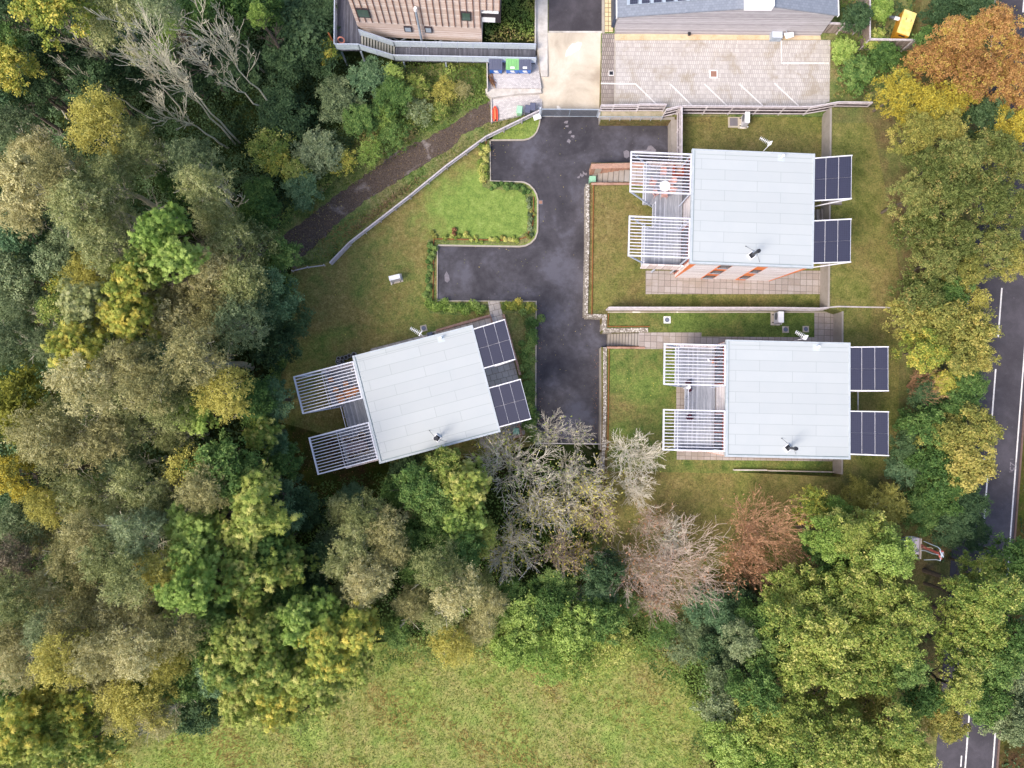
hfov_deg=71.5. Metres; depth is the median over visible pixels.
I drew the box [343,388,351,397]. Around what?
teak armchair
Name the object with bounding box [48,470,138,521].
feathery tree
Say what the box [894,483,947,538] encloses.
broadleaf tree
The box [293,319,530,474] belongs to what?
house
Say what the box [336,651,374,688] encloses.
ash tree
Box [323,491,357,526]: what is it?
feathery tree
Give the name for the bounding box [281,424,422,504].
fallen leaves
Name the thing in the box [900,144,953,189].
oak tree
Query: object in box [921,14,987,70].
oak tree
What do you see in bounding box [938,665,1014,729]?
broadleaf tree
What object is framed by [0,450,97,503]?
broadleaf tree
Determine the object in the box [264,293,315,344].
broadleaf tree
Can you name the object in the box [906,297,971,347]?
broadleaf tree
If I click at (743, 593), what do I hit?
broadleaf tree
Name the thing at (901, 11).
undergrowth
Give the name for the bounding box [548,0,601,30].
road
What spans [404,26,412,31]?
window
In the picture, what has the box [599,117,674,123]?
kerb wall
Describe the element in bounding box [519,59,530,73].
wheeled skip bin
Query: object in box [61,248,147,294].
feathery tree
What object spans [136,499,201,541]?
feathery tree
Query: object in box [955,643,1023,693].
broadleaf tree
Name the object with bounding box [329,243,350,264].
rail fence
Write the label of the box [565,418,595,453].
bare tree
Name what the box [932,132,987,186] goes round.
oak tree
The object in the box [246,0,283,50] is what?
broadleaf tree
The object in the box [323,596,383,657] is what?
ash tree
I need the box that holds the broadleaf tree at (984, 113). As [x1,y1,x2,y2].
[954,95,1014,139]
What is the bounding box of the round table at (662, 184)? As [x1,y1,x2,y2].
[660,181,669,190]
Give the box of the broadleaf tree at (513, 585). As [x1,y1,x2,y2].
[495,574,529,612]
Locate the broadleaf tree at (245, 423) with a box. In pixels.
[240,402,280,432]
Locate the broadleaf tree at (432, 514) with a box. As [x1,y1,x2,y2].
[410,486,456,533]
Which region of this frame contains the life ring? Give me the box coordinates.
[337,36,344,42]
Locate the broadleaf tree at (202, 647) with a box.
[182,616,245,668]
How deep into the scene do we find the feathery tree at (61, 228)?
55.44 m
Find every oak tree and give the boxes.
[806,685,867,742]
[815,507,876,557]
[844,593,893,653]
[864,65,920,120]
[880,170,938,225]
[885,105,939,158]
[886,209,949,252]
[890,81,955,142]
[896,36,965,93]
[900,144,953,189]
[905,163,981,230]
[905,238,960,284]
[912,107,971,156]
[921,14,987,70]
[924,75,983,117]
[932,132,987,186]
[932,216,983,264]
[936,42,1006,111]
[940,165,1017,226]
[941,253,991,293]
[951,0,1023,60]
[956,221,1022,278]
[960,126,1022,181]
[971,59,1023,107]
[975,104,1023,148]
[976,34,1023,84]
[978,188,1023,233]
[983,142,1023,189]
[986,237,1023,282]
[1000,95,1023,132]
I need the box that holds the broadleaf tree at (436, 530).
[418,520,452,555]
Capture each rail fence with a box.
[291,264,325,271]
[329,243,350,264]
[348,110,538,245]
[599,104,613,112]
[606,306,889,310]
[611,104,639,111]
[636,103,666,111]
[661,105,680,118]
[676,106,682,161]
[678,101,872,115]
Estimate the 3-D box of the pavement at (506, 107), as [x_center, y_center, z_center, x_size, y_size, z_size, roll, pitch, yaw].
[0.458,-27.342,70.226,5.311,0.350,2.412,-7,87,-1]
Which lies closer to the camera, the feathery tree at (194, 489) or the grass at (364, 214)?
the feathery tree at (194, 489)
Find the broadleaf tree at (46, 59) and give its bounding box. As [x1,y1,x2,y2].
[22,16,93,87]
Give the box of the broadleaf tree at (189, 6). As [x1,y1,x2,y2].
[168,0,234,44]
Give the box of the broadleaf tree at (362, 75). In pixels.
[346,54,391,100]
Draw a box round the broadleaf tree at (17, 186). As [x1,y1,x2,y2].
[0,149,109,225]
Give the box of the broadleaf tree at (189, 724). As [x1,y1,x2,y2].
[172,694,222,738]
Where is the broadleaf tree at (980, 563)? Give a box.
[948,550,1007,586]
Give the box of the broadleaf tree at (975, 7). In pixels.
[940,0,1001,37]
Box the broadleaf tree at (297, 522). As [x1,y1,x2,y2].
[269,494,306,540]
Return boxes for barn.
[611,0,838,35]
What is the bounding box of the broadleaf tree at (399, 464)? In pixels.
[385,454,425,478]
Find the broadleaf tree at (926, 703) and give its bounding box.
[893,672,950,721]
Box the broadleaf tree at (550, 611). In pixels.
[524,574,572,629]
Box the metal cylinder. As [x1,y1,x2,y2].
[889,15,899,20]
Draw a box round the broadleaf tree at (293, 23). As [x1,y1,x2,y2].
[260,0,332,69]
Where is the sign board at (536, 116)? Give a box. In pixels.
[532,113,540,120]
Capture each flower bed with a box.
[424,302,487,314]
[426,140,535,300]
[502,302,534,441]
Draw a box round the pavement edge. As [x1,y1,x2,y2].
[534,0,535,49]
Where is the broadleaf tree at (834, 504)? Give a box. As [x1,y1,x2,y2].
[807,492,854,524]
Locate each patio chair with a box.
[659,167,666,175]
[668,177,677,185]
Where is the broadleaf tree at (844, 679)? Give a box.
[807,638,875,710]
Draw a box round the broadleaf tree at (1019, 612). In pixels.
[995,568,1023,616]
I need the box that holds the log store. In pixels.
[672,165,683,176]
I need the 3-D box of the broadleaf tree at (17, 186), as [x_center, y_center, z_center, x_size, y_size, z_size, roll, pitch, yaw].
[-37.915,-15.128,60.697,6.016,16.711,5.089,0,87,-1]
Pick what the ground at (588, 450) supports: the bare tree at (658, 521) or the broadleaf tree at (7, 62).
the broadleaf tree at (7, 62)
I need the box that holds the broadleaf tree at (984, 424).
[936,399,1007,456]
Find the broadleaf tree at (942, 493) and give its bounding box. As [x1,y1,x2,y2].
[906,463,965,520]
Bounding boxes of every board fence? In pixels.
[823,22,854,34]
[858,0,870,50]
[861,38,917,51]
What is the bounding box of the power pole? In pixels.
[901,536,944,560]
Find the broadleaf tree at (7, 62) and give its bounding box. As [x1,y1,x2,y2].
[0,32,76,115]
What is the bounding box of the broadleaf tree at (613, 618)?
[582,590,627,645]
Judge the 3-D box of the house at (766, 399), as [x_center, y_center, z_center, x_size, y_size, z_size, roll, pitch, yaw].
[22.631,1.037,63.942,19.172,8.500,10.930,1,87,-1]
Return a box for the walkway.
[334,0,535,68]
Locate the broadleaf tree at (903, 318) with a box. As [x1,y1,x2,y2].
[880,296,934,344]
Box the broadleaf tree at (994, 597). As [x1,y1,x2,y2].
[921,564,1023,626]
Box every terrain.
[588,60,899,755]
[601,0,912,116]
[822,0,990,767]
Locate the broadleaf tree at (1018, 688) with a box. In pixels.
[997,664,1023,702]
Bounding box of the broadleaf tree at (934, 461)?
[902,442,955,486]
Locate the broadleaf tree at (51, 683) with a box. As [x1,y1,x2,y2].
[26,657,90,703]
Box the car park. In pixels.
[616,40,829,106]
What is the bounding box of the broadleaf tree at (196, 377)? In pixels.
[182,367,230,390]
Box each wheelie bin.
[516,105,522,115]
[524,105,530,114]
[530,102,535,112]
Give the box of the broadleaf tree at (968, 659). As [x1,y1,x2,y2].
[922,629,1002,684]
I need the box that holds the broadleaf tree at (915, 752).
[881,724,943,767]
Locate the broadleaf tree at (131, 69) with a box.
[98,24,166,101]
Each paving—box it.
[370,333,434,350]
[427,302,524,447]
[631,169,642,180]
[639,333,832,348]
[646,271,819,293]
[676,387,684,409]
[677,451,832,460]
[814,313,832,336]
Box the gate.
[539,107,601,117]
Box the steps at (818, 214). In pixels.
[815,209,822,221]
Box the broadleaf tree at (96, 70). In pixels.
[62,56,134,116]
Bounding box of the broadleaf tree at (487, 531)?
[462,516,497,558]
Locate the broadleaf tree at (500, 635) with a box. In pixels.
[483,616,507,649]
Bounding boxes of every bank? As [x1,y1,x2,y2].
[573,534,830,764]
[737,472,885,632]
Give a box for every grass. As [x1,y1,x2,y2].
[285,62,488,220]
[298,113,536,265]
[345,175,424,235]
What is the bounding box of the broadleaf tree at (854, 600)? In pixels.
[816,560,889,617]
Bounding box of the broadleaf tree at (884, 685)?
[845,642,900,698]
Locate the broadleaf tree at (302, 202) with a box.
[279,169,324,212]
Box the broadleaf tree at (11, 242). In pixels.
[0,212,55,267]
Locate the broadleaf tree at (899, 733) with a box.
[860,691,928,750]
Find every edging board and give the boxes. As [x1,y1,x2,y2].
[733,469,766,470]
[767,470,833,472]
[857,392,858,410]
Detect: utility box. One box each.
[513,428,518,434]
[589,176,595,183]
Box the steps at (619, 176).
[592,170,629,182]
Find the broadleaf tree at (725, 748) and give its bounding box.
[701,714,757,767]
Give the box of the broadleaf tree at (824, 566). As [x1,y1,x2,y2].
[796,541,850,584]
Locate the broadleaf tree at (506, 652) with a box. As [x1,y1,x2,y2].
[486,619,530,675]
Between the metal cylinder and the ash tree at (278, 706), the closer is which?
the ash tree at (278, 706)
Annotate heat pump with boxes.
[388,274,402,284]
[738,112,749,128]
[771,311,783,324]
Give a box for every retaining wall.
[668,120,676,161]
[820,107,831,306]
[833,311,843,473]
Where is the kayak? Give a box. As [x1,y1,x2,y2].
[492,106,497,120]
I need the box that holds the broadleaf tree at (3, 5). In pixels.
[0,0,68,58]
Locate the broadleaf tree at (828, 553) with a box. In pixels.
[795,512,850,564]
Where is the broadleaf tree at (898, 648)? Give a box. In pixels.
[845,609,927,670]
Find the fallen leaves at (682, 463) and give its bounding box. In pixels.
[612,357,786,541]
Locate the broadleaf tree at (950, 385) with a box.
[923,369,961,399]
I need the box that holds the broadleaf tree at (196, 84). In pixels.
[153,35,212,100]
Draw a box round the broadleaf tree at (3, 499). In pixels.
[0,465,72,524]
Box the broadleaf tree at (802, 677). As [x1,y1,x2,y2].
[763,637,830,695]
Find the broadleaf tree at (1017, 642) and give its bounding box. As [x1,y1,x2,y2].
[985,608,1023,665]
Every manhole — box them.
[420,325,427,331]
[664,316,670,322]
[709,70,717,77]
[728,117,738,127]
[782,326,788,332]
[803,326,808,331]
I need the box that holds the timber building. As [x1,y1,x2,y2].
[348,0,501,47]
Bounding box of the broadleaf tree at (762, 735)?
[715,687,784,763]
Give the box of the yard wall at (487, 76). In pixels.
[487,62,487,91]
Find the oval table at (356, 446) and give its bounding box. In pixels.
[346,441,366,452]
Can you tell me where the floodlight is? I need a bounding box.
[784,30,793,38]
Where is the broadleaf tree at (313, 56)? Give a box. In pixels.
[282,21,342,81]
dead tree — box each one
[27,122,78,141]
[38,95,76,122]
[46,18,152,92]
[48,54,143,113]
[84,1,239,143]
[110,26,192,123]
[134,3,236,144]
[142,84,228,148]
[155,20,179,42]
[170,0,278,112]
[176,41,260,106]
[210,3,264,72]
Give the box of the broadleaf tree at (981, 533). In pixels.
[949,513,993,553]
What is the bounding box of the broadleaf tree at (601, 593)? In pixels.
[577,568,618,609]
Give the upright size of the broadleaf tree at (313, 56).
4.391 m
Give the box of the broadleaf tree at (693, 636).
[674,613,716,660]
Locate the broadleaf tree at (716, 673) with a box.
[703,642,756,693]
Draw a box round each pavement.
[488,56,540,88]
[492,95,541,122]
[536,0,547,32]
[536,33,547,76]
[601,33,613,103]
[601,108,671,115]
[615,34,820,39]
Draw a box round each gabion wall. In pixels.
[582,184,588,317]
[584,314,601,319]
[599,450,604,470]
[600,314,606,330]
[602,328,647,333]
[602,347,606,449]
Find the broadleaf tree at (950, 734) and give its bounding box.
[928,709,972,745]
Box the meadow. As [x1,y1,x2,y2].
[80,628,709,767]
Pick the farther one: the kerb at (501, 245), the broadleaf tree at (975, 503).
the kerb at (501, 245)
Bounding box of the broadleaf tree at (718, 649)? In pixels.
[694,625,743,674]
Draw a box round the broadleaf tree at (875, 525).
[845,506,902,562]
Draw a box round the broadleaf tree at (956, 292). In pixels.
[935,277,975,312]
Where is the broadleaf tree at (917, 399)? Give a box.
[904,373,942,411]
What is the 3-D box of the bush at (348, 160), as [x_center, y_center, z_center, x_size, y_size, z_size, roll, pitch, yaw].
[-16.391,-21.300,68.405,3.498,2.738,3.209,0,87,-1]
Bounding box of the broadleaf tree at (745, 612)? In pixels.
[734,596,782,639]
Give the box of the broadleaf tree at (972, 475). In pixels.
[923,443,1000,502]
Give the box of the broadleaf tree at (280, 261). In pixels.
[257,233,303,283]
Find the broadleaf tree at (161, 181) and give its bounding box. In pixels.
[151,159,204,207]
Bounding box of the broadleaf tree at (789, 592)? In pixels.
[759,562,814,607]
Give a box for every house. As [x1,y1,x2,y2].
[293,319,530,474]
[628,136,851,280]
[662,330,888,458]
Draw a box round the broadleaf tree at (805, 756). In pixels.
[766,702,842,767]
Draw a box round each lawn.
[263,422,476,507]
[267,139,536,467]
[492,117,538,138]
[591,117,821,309]
[606,471,747,592]
[607,313,832,475]
[831,123,900,482]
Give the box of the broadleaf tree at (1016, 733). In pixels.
[990,693,1023,747]
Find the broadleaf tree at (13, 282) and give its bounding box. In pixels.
[0,246,61,306]
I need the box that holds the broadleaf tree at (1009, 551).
[982,531,1023,580]
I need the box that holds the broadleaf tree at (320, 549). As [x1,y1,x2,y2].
[302,538,344,573]
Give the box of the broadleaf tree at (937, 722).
[898,684,955,740]
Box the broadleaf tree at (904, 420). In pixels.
[892,400,947,446]
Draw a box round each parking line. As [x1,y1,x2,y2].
[601,83,656,103]
[670,84,691,104]
[704,84,726,104]
[739,84,762,105]
[774,83,798,105]
[781,40,828,63]
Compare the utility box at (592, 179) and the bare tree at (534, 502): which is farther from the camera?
the utility box at (592, 179)
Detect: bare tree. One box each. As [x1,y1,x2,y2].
[132,705,171,745]
[151,463,185,500]
[236,243,280,271]
[460,433,563,508]
[471,423,518,474]
[483,506,542,584]
[506,478,572,537]
[524,409,575,456]
[532,524,583,581]
[543,489,593,544]
[548,445,605,502]
[548,477,584,510]
[560,536,595,581]
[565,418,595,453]
[569,584,587,610]
[570,483,626,549]
[572,453,625,515]
[588,528,683,608]
[601,429,669,492]
[618,465,658,510]
[629,502,682,546]
[629,512,736,618]
[630,567,680,629]
[646,511,694,563]
[712,535,777,601]
[718,484,818,597]
[906,364,950,404]
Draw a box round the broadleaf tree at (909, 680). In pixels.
[887,649,933,690]
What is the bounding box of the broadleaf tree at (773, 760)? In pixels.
[735,722,793,767]
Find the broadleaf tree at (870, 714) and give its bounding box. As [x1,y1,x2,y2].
[846,690,894,736]
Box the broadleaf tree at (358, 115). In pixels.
[342,102,380,139]
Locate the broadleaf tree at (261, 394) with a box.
[229,374,278,421]
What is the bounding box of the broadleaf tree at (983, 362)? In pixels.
[962,340,1001,371]
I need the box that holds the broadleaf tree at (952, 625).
[927,602,992,648]
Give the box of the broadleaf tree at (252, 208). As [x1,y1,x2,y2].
[231,192,280,247]
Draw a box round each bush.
[318,35,342,65]
[329,145,357,176]
[354,137,382,171]
[371,105,396,129]
[374,112,412,157]
[400,71,433,99]
[402,96,434,128]
[428,100,449,120]
[430,74,460,107]
[453,79,473,99]
[829,35,860,65]
[837,53,877,98]
[838,0,874,35]
[859,27,888,54]
[866,0,894,25]
[868,37,901,72]
[883,449,925,489]
[912,25,946,64]
[916,0,973,41]
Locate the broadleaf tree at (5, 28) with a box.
[0,18,72,94]
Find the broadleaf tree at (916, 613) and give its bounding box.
[868,583,940,636]
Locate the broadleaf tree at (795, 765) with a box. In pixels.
[769,753,798,767]
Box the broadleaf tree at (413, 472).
[390,460,440,514]
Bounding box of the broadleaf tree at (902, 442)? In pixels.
[888,424,924,462]
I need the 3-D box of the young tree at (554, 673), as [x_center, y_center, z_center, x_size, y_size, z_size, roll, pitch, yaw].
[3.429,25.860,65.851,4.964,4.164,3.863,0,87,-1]
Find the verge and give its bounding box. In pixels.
[998,438,1023,767]
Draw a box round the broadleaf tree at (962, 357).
[924,336,979,378]
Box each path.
[202,100,490,264]
[605,0,612,31]
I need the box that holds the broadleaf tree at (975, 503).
[950,486,993,527]
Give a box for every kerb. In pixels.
[437,246,536,427]
[438,141,537,246]
[491,119,540,140]
[548,31,601,32]
[602,0,604,32]
[996,410,1023,767]
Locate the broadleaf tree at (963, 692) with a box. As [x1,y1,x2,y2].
[927,661,983,715]
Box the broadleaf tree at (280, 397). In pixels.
[255,376,295,423]
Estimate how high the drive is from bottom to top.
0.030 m
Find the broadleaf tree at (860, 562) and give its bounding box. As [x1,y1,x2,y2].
[832,540,892,583]
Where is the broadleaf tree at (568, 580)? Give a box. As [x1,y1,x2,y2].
[536,564,579,608]
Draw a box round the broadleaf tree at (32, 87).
[17,68,90,125]
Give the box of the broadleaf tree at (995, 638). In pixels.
[932,603,1010,653]
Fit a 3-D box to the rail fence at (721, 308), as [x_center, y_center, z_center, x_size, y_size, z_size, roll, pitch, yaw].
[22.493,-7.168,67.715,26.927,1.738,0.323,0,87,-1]
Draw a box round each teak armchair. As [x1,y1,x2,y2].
[336,393,344,402]
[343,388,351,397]
[350,386,358,395]
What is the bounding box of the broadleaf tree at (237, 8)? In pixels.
[214,0,284,43]
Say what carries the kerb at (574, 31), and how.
on the terrain
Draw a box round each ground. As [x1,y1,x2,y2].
[0,0,784,767]
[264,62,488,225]
[264,99,489,239]
[293,112,538,265]
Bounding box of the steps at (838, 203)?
[830,200,841,204]
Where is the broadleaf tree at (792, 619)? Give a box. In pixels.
[755,592,814,651]
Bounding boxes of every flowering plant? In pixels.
[431,230,437,238]
[452,227,456,235]
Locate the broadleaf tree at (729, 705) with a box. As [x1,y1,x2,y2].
[689,679,748,739]
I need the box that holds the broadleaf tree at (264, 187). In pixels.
[237,174,281,221]
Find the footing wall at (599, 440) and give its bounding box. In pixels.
[598,348,600,449]
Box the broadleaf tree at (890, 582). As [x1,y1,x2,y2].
[855,571,913,619]
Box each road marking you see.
[964,703,970,767]
[984,459,988,518]
[992,355,1023,767]
[992,369,995,415]
[997,288,1002,336]
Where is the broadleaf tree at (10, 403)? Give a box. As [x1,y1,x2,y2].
[0,359,87,450]
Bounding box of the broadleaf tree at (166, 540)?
[159,530,172,550]
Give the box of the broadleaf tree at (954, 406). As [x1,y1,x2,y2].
[932,387,981,426]
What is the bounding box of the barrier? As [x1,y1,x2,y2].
[535,442,598,443]
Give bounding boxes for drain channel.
[614,35,615,103]
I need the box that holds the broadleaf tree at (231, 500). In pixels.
[223,459,274,510]
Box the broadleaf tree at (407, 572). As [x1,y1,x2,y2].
[398,553,434,589]
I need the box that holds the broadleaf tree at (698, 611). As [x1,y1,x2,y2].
[681,582,727,631]
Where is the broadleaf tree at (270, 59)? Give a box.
[257,34,319,87]
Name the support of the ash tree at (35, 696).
on the ground at (588, 450)
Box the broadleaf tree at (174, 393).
[166,381,222,408]
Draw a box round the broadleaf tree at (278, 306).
[246,266,304,324]
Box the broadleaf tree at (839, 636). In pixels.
[785,596,863,667]
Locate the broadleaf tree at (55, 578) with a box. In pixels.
[31,551,101,604]
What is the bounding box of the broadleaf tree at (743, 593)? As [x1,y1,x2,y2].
[716,575,757,614]
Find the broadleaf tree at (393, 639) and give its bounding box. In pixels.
[377,611,414,651]
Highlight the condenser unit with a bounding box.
[769,31,782,41]
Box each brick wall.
[436,314,492,331]
[502,314,520,374]
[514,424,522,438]
[589,163,643,174]
[591,183,642,184]
[607,347,644,348]
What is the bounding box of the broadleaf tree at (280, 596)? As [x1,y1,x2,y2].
[266,581,308,612]
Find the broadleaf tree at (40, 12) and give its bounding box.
[7,0,142,90]
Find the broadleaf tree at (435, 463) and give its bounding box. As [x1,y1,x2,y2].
[423,445,466,490]
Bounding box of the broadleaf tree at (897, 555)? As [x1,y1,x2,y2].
[860,525,918,580]
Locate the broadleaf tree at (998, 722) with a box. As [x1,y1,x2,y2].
[970,695,1020,747]
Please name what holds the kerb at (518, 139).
on the ground at (588, 450)
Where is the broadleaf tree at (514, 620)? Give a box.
[496,588,545,646]
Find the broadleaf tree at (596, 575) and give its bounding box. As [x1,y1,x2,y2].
[578,546,628,595]
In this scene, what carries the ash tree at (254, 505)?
on the ground at (588, 450)
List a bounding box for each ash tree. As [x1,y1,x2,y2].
[0,679,66,730]
[0,695,63,766]
[0,706,76,767]
[18,711,99,767]
[30,676,115,748]
[40,317,156,378]
[53,277,153,332]
[60,714,124,767]
[95,293,187,346]
[100,258,196,312]
[119,243,214,292]
[126,200,225,263]
[146,229,239,289]
[152,548,239,623]
[158,499,238,554]
[162,522,227,583]
[168,387,238,437]
[193,584,241,634]
[197,629,272,696]
[208,606,272,675]
[212,511,267,558]
[214,572,281,619]
[216,540,287,599]
[217,674,285,732]
[229,470,302,547]
[238,413,285,452]
[239,459,295,499]
[241,642,300,700]
[244,602,308,661]
[251,525,299,569]
[254,531,321,596]
[254,686,307,732]
[275,647,336,698]
[276,591,329,648]
[294,618,372,682]
[295,585,350,646]
[300,674,352,720]
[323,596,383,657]
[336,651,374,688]
[436,453,492,513]
[438,500,488,542]
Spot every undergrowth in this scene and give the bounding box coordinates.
[0,0,412,237]
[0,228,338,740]
[278,61,487,227]
[280,463,708,678]
[338,615,718,767]
[485,0,534,41]
[571,529,827,767]
[700,553,1019,766]
[831,31,912,97]
[839,0,859,17]
[876,0,915,33]
[913,273,984,558]
[1002,486,1023,767]
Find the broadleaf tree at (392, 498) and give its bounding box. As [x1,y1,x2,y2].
[379,473,411,508]
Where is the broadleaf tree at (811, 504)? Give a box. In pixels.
[789,484,831,527]
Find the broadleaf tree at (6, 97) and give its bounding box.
[0,75,63,132]
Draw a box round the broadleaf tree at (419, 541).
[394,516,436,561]
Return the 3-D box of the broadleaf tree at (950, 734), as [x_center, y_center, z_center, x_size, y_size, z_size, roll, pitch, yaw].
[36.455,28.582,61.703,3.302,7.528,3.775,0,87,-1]
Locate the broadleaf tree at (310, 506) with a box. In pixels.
[288,487,327,531]
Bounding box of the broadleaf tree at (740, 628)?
[719,617,761,662]
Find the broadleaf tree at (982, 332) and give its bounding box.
[937,306,1004,354]
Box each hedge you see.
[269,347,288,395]
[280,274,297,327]
[422,242,438,303]
[424,297,486,315]
[443,232,518,243]
[477,143,490,183]
[489,181,530,194]
[501,297,536,314]
[517,308,545,390]
[520,373,545,445]
[525,197,533,236]
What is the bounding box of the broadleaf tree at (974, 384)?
[951,366,991,399]
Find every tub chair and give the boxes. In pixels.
[343,436,350,442]
[347,453,355,458]
[358,432,365,438]
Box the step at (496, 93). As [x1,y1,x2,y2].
[485,88,540,99]
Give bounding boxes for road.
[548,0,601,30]
[935,0,1023,767]
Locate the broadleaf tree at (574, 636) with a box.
[538,596,600,661]
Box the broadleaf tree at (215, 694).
[194,664,234,698]
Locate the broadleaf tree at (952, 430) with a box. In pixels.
[912,411,977,455]
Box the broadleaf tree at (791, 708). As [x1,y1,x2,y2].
[761,683,823,737]
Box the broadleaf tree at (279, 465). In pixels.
[259,441,307,481]
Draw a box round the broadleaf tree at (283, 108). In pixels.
[255,81,317,145]
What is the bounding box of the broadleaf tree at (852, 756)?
[817,706,882,767]
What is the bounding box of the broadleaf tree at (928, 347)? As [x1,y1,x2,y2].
[890,324,952,375]
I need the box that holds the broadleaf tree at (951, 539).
[922,500,976,548]
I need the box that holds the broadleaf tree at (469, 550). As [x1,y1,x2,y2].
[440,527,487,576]
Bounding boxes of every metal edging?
[433,239,433,288]
[437,196,533,240]
[591,185,593,313]
[607,360,608,450]
[608,314,649,326]
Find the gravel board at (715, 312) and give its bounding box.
[608,311,827,312]
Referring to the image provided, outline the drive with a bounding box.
[438,117,667,442]
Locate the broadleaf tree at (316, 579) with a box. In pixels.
[289,567,337,601]
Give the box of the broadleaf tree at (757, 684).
[723,654,784,722]
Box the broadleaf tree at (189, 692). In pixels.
[141,642,207,704]
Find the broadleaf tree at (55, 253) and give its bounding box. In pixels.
[29,225,108,283]
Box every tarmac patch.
[444,271,449,281]
[623,150,629,157]
[634,145,655,154]
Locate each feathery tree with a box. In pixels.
[0,101,75,165]
[0,189,79,242]
[0,289,80,338]
[0,314,44,368]
[0,397,112,472]
[0,494,75,554]
[0,529,56,585]
[0,558,44,631]
[0,601,85,660]
[0,629,82,695]
[5,125,85,176]
[5,554,44,588]
[9,555,113,617]
[17,480,120,531]
[17,515,70,555]
[19,589,124,653]
[20,143,142,223]
[20,320,79,362]
[21,608,153,694]
[35,395,119,440]
[39,345,160,420]
[40,169,132,240]
[41,594,138,654]
[42,529,144,584]
[43,340,136,375]
[43,414,142,478]
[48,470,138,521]
[53,209,128,256]
[54,746,106,767]
[57,497,162,563]
[57,659,104,707]
[59,608,178,685]
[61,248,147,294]
[61,565,131,613]
[63,81,162,171]
[67,217,154,278]
[69,0,164,66]
[72,520,171,584]
[74,149,177,217]
[78,586,155,652]
[82,376,166,431]
[84,190,141,244]
[84,409,162,461]
[85,659,141,712]
[91,492,152,550]
[91,662,185,744]
[93,503,186,567]
[95,537,170,611]
[96,332,202,387]
[97,441,168,481]
[97,608,195,687]
[99,701,135,734]
[102,458,184,513]
[107,400,177,449]
[109,112,173,162]
[111,581,194,637]
[112,123,171,182]
[115,358,213,422]
[131,0,207,65]
[131,538,222,594]
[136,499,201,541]
[136,684,194,740]
[137,339,215,384]
[138,379,214,432]
[139,594,224,664]
[140,275,203,321]
[141,627,205,686]
[142,286,210,344]
[151,415,209,454]
[157,320,254,391]
[157,337,232,373]
[161,134,234,197]
[168,268,237,314]
[170,456,233,515]
[172,162,248,217]
[185,293,252,347]
[188,362,258,424]
[189,232,254,298]
[190,199,244,241]
[200,209,262,263]
[206,290,275,356]
[209,253,278,308]
[312,522,346,554]
[319,535,374,584]
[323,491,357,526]
[328,569,373,609]
[335,517,385,565]
[340,487,392,534]
[340,551,400,610]
[364,501,410,553]
[369,531,414,572]
[388,581,431,628]
[402,572,445,615]
[403,534,469,598]
[416,591,459,635]
[423,557,485,624]
[426,616,481,671]
[458,607,498,647]
[466,566,497,598]
[469,581,510,627]
[839,472,878,512]
[857,478,912,523]
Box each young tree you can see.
[33,292,128,332]
[33,449,103,492]
[42,266,104,297]
[81,735,137,767]
[149,32,208,99]
[158,440,230,492]
[162,11,227,92]
[233,218,283,267]
[241,126,297,171]
[257,143,296,179]
[279,155,312,188]
[285,699,321,734]
[382,61,403,83]
[400,506,417,524]
[513,623,561,673]
[527,649,572,688]
[550,622,598,671]
[559,645,601,685]
[583,637,625,680]
[585,620,639,666]
[609,585,642,618]
[646,616,680,652]
[663,625,698,668]
[962,286,993,312]
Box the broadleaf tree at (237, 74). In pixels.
[197,37,261,101]
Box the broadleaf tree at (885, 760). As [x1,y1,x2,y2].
[856,721,910,767]
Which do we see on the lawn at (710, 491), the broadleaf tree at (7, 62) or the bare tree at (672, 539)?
the bare tree at (672, 539)
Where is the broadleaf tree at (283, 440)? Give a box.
[261,429,299,461]
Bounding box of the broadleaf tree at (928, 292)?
[884,267,946,315]
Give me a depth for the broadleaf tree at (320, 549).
59.13 m
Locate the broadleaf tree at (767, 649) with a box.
[738,624,793,675]
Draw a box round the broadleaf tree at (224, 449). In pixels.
[175,428,263,502]
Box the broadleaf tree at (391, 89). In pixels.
[371,75,414,117]
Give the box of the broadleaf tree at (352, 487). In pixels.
[336,481,365,509]
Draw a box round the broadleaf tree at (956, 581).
[923,574,981,617]
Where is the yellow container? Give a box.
[890,9,916,38]
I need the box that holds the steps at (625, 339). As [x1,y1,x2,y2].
[607,333,638,345]
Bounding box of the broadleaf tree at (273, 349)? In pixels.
[249,323,302,373]
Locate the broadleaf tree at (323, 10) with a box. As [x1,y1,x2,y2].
[297,0,341,37]
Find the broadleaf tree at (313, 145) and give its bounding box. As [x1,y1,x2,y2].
[288,124,345,179]
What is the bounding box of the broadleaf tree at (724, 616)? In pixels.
[704,588,755,641]
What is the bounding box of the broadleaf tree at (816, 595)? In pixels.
[779,562,846,625]
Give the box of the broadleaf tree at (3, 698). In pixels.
[0,656,48,727]
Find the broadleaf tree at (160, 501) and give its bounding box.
[151,488,197,520]
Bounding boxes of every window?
[355,8,370,17]
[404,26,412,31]
[424,26,432,32]
[461,11,470,20]
[481,0,501,22]
[680,224,688,264]
[682,158,689,202]
[702,276,715,278]
[710,271,723,273]
[714,346,723,384]
[714,413,723,449]
[717,265,730,268]
[749,270,761,273]
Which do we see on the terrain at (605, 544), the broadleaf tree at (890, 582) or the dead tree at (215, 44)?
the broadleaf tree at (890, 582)
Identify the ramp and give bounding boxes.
[536,33,600,116]
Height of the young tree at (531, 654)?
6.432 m
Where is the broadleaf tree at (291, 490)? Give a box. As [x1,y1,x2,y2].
[270,474,309,504]
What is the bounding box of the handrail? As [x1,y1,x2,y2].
[599,116,662,120]
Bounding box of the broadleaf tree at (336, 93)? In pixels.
[314,73,364,124]
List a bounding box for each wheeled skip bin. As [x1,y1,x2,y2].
[489,59,501,73]
[506,59,518,73]
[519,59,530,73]
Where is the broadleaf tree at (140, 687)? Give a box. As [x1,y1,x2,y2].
[130,654,188,705]

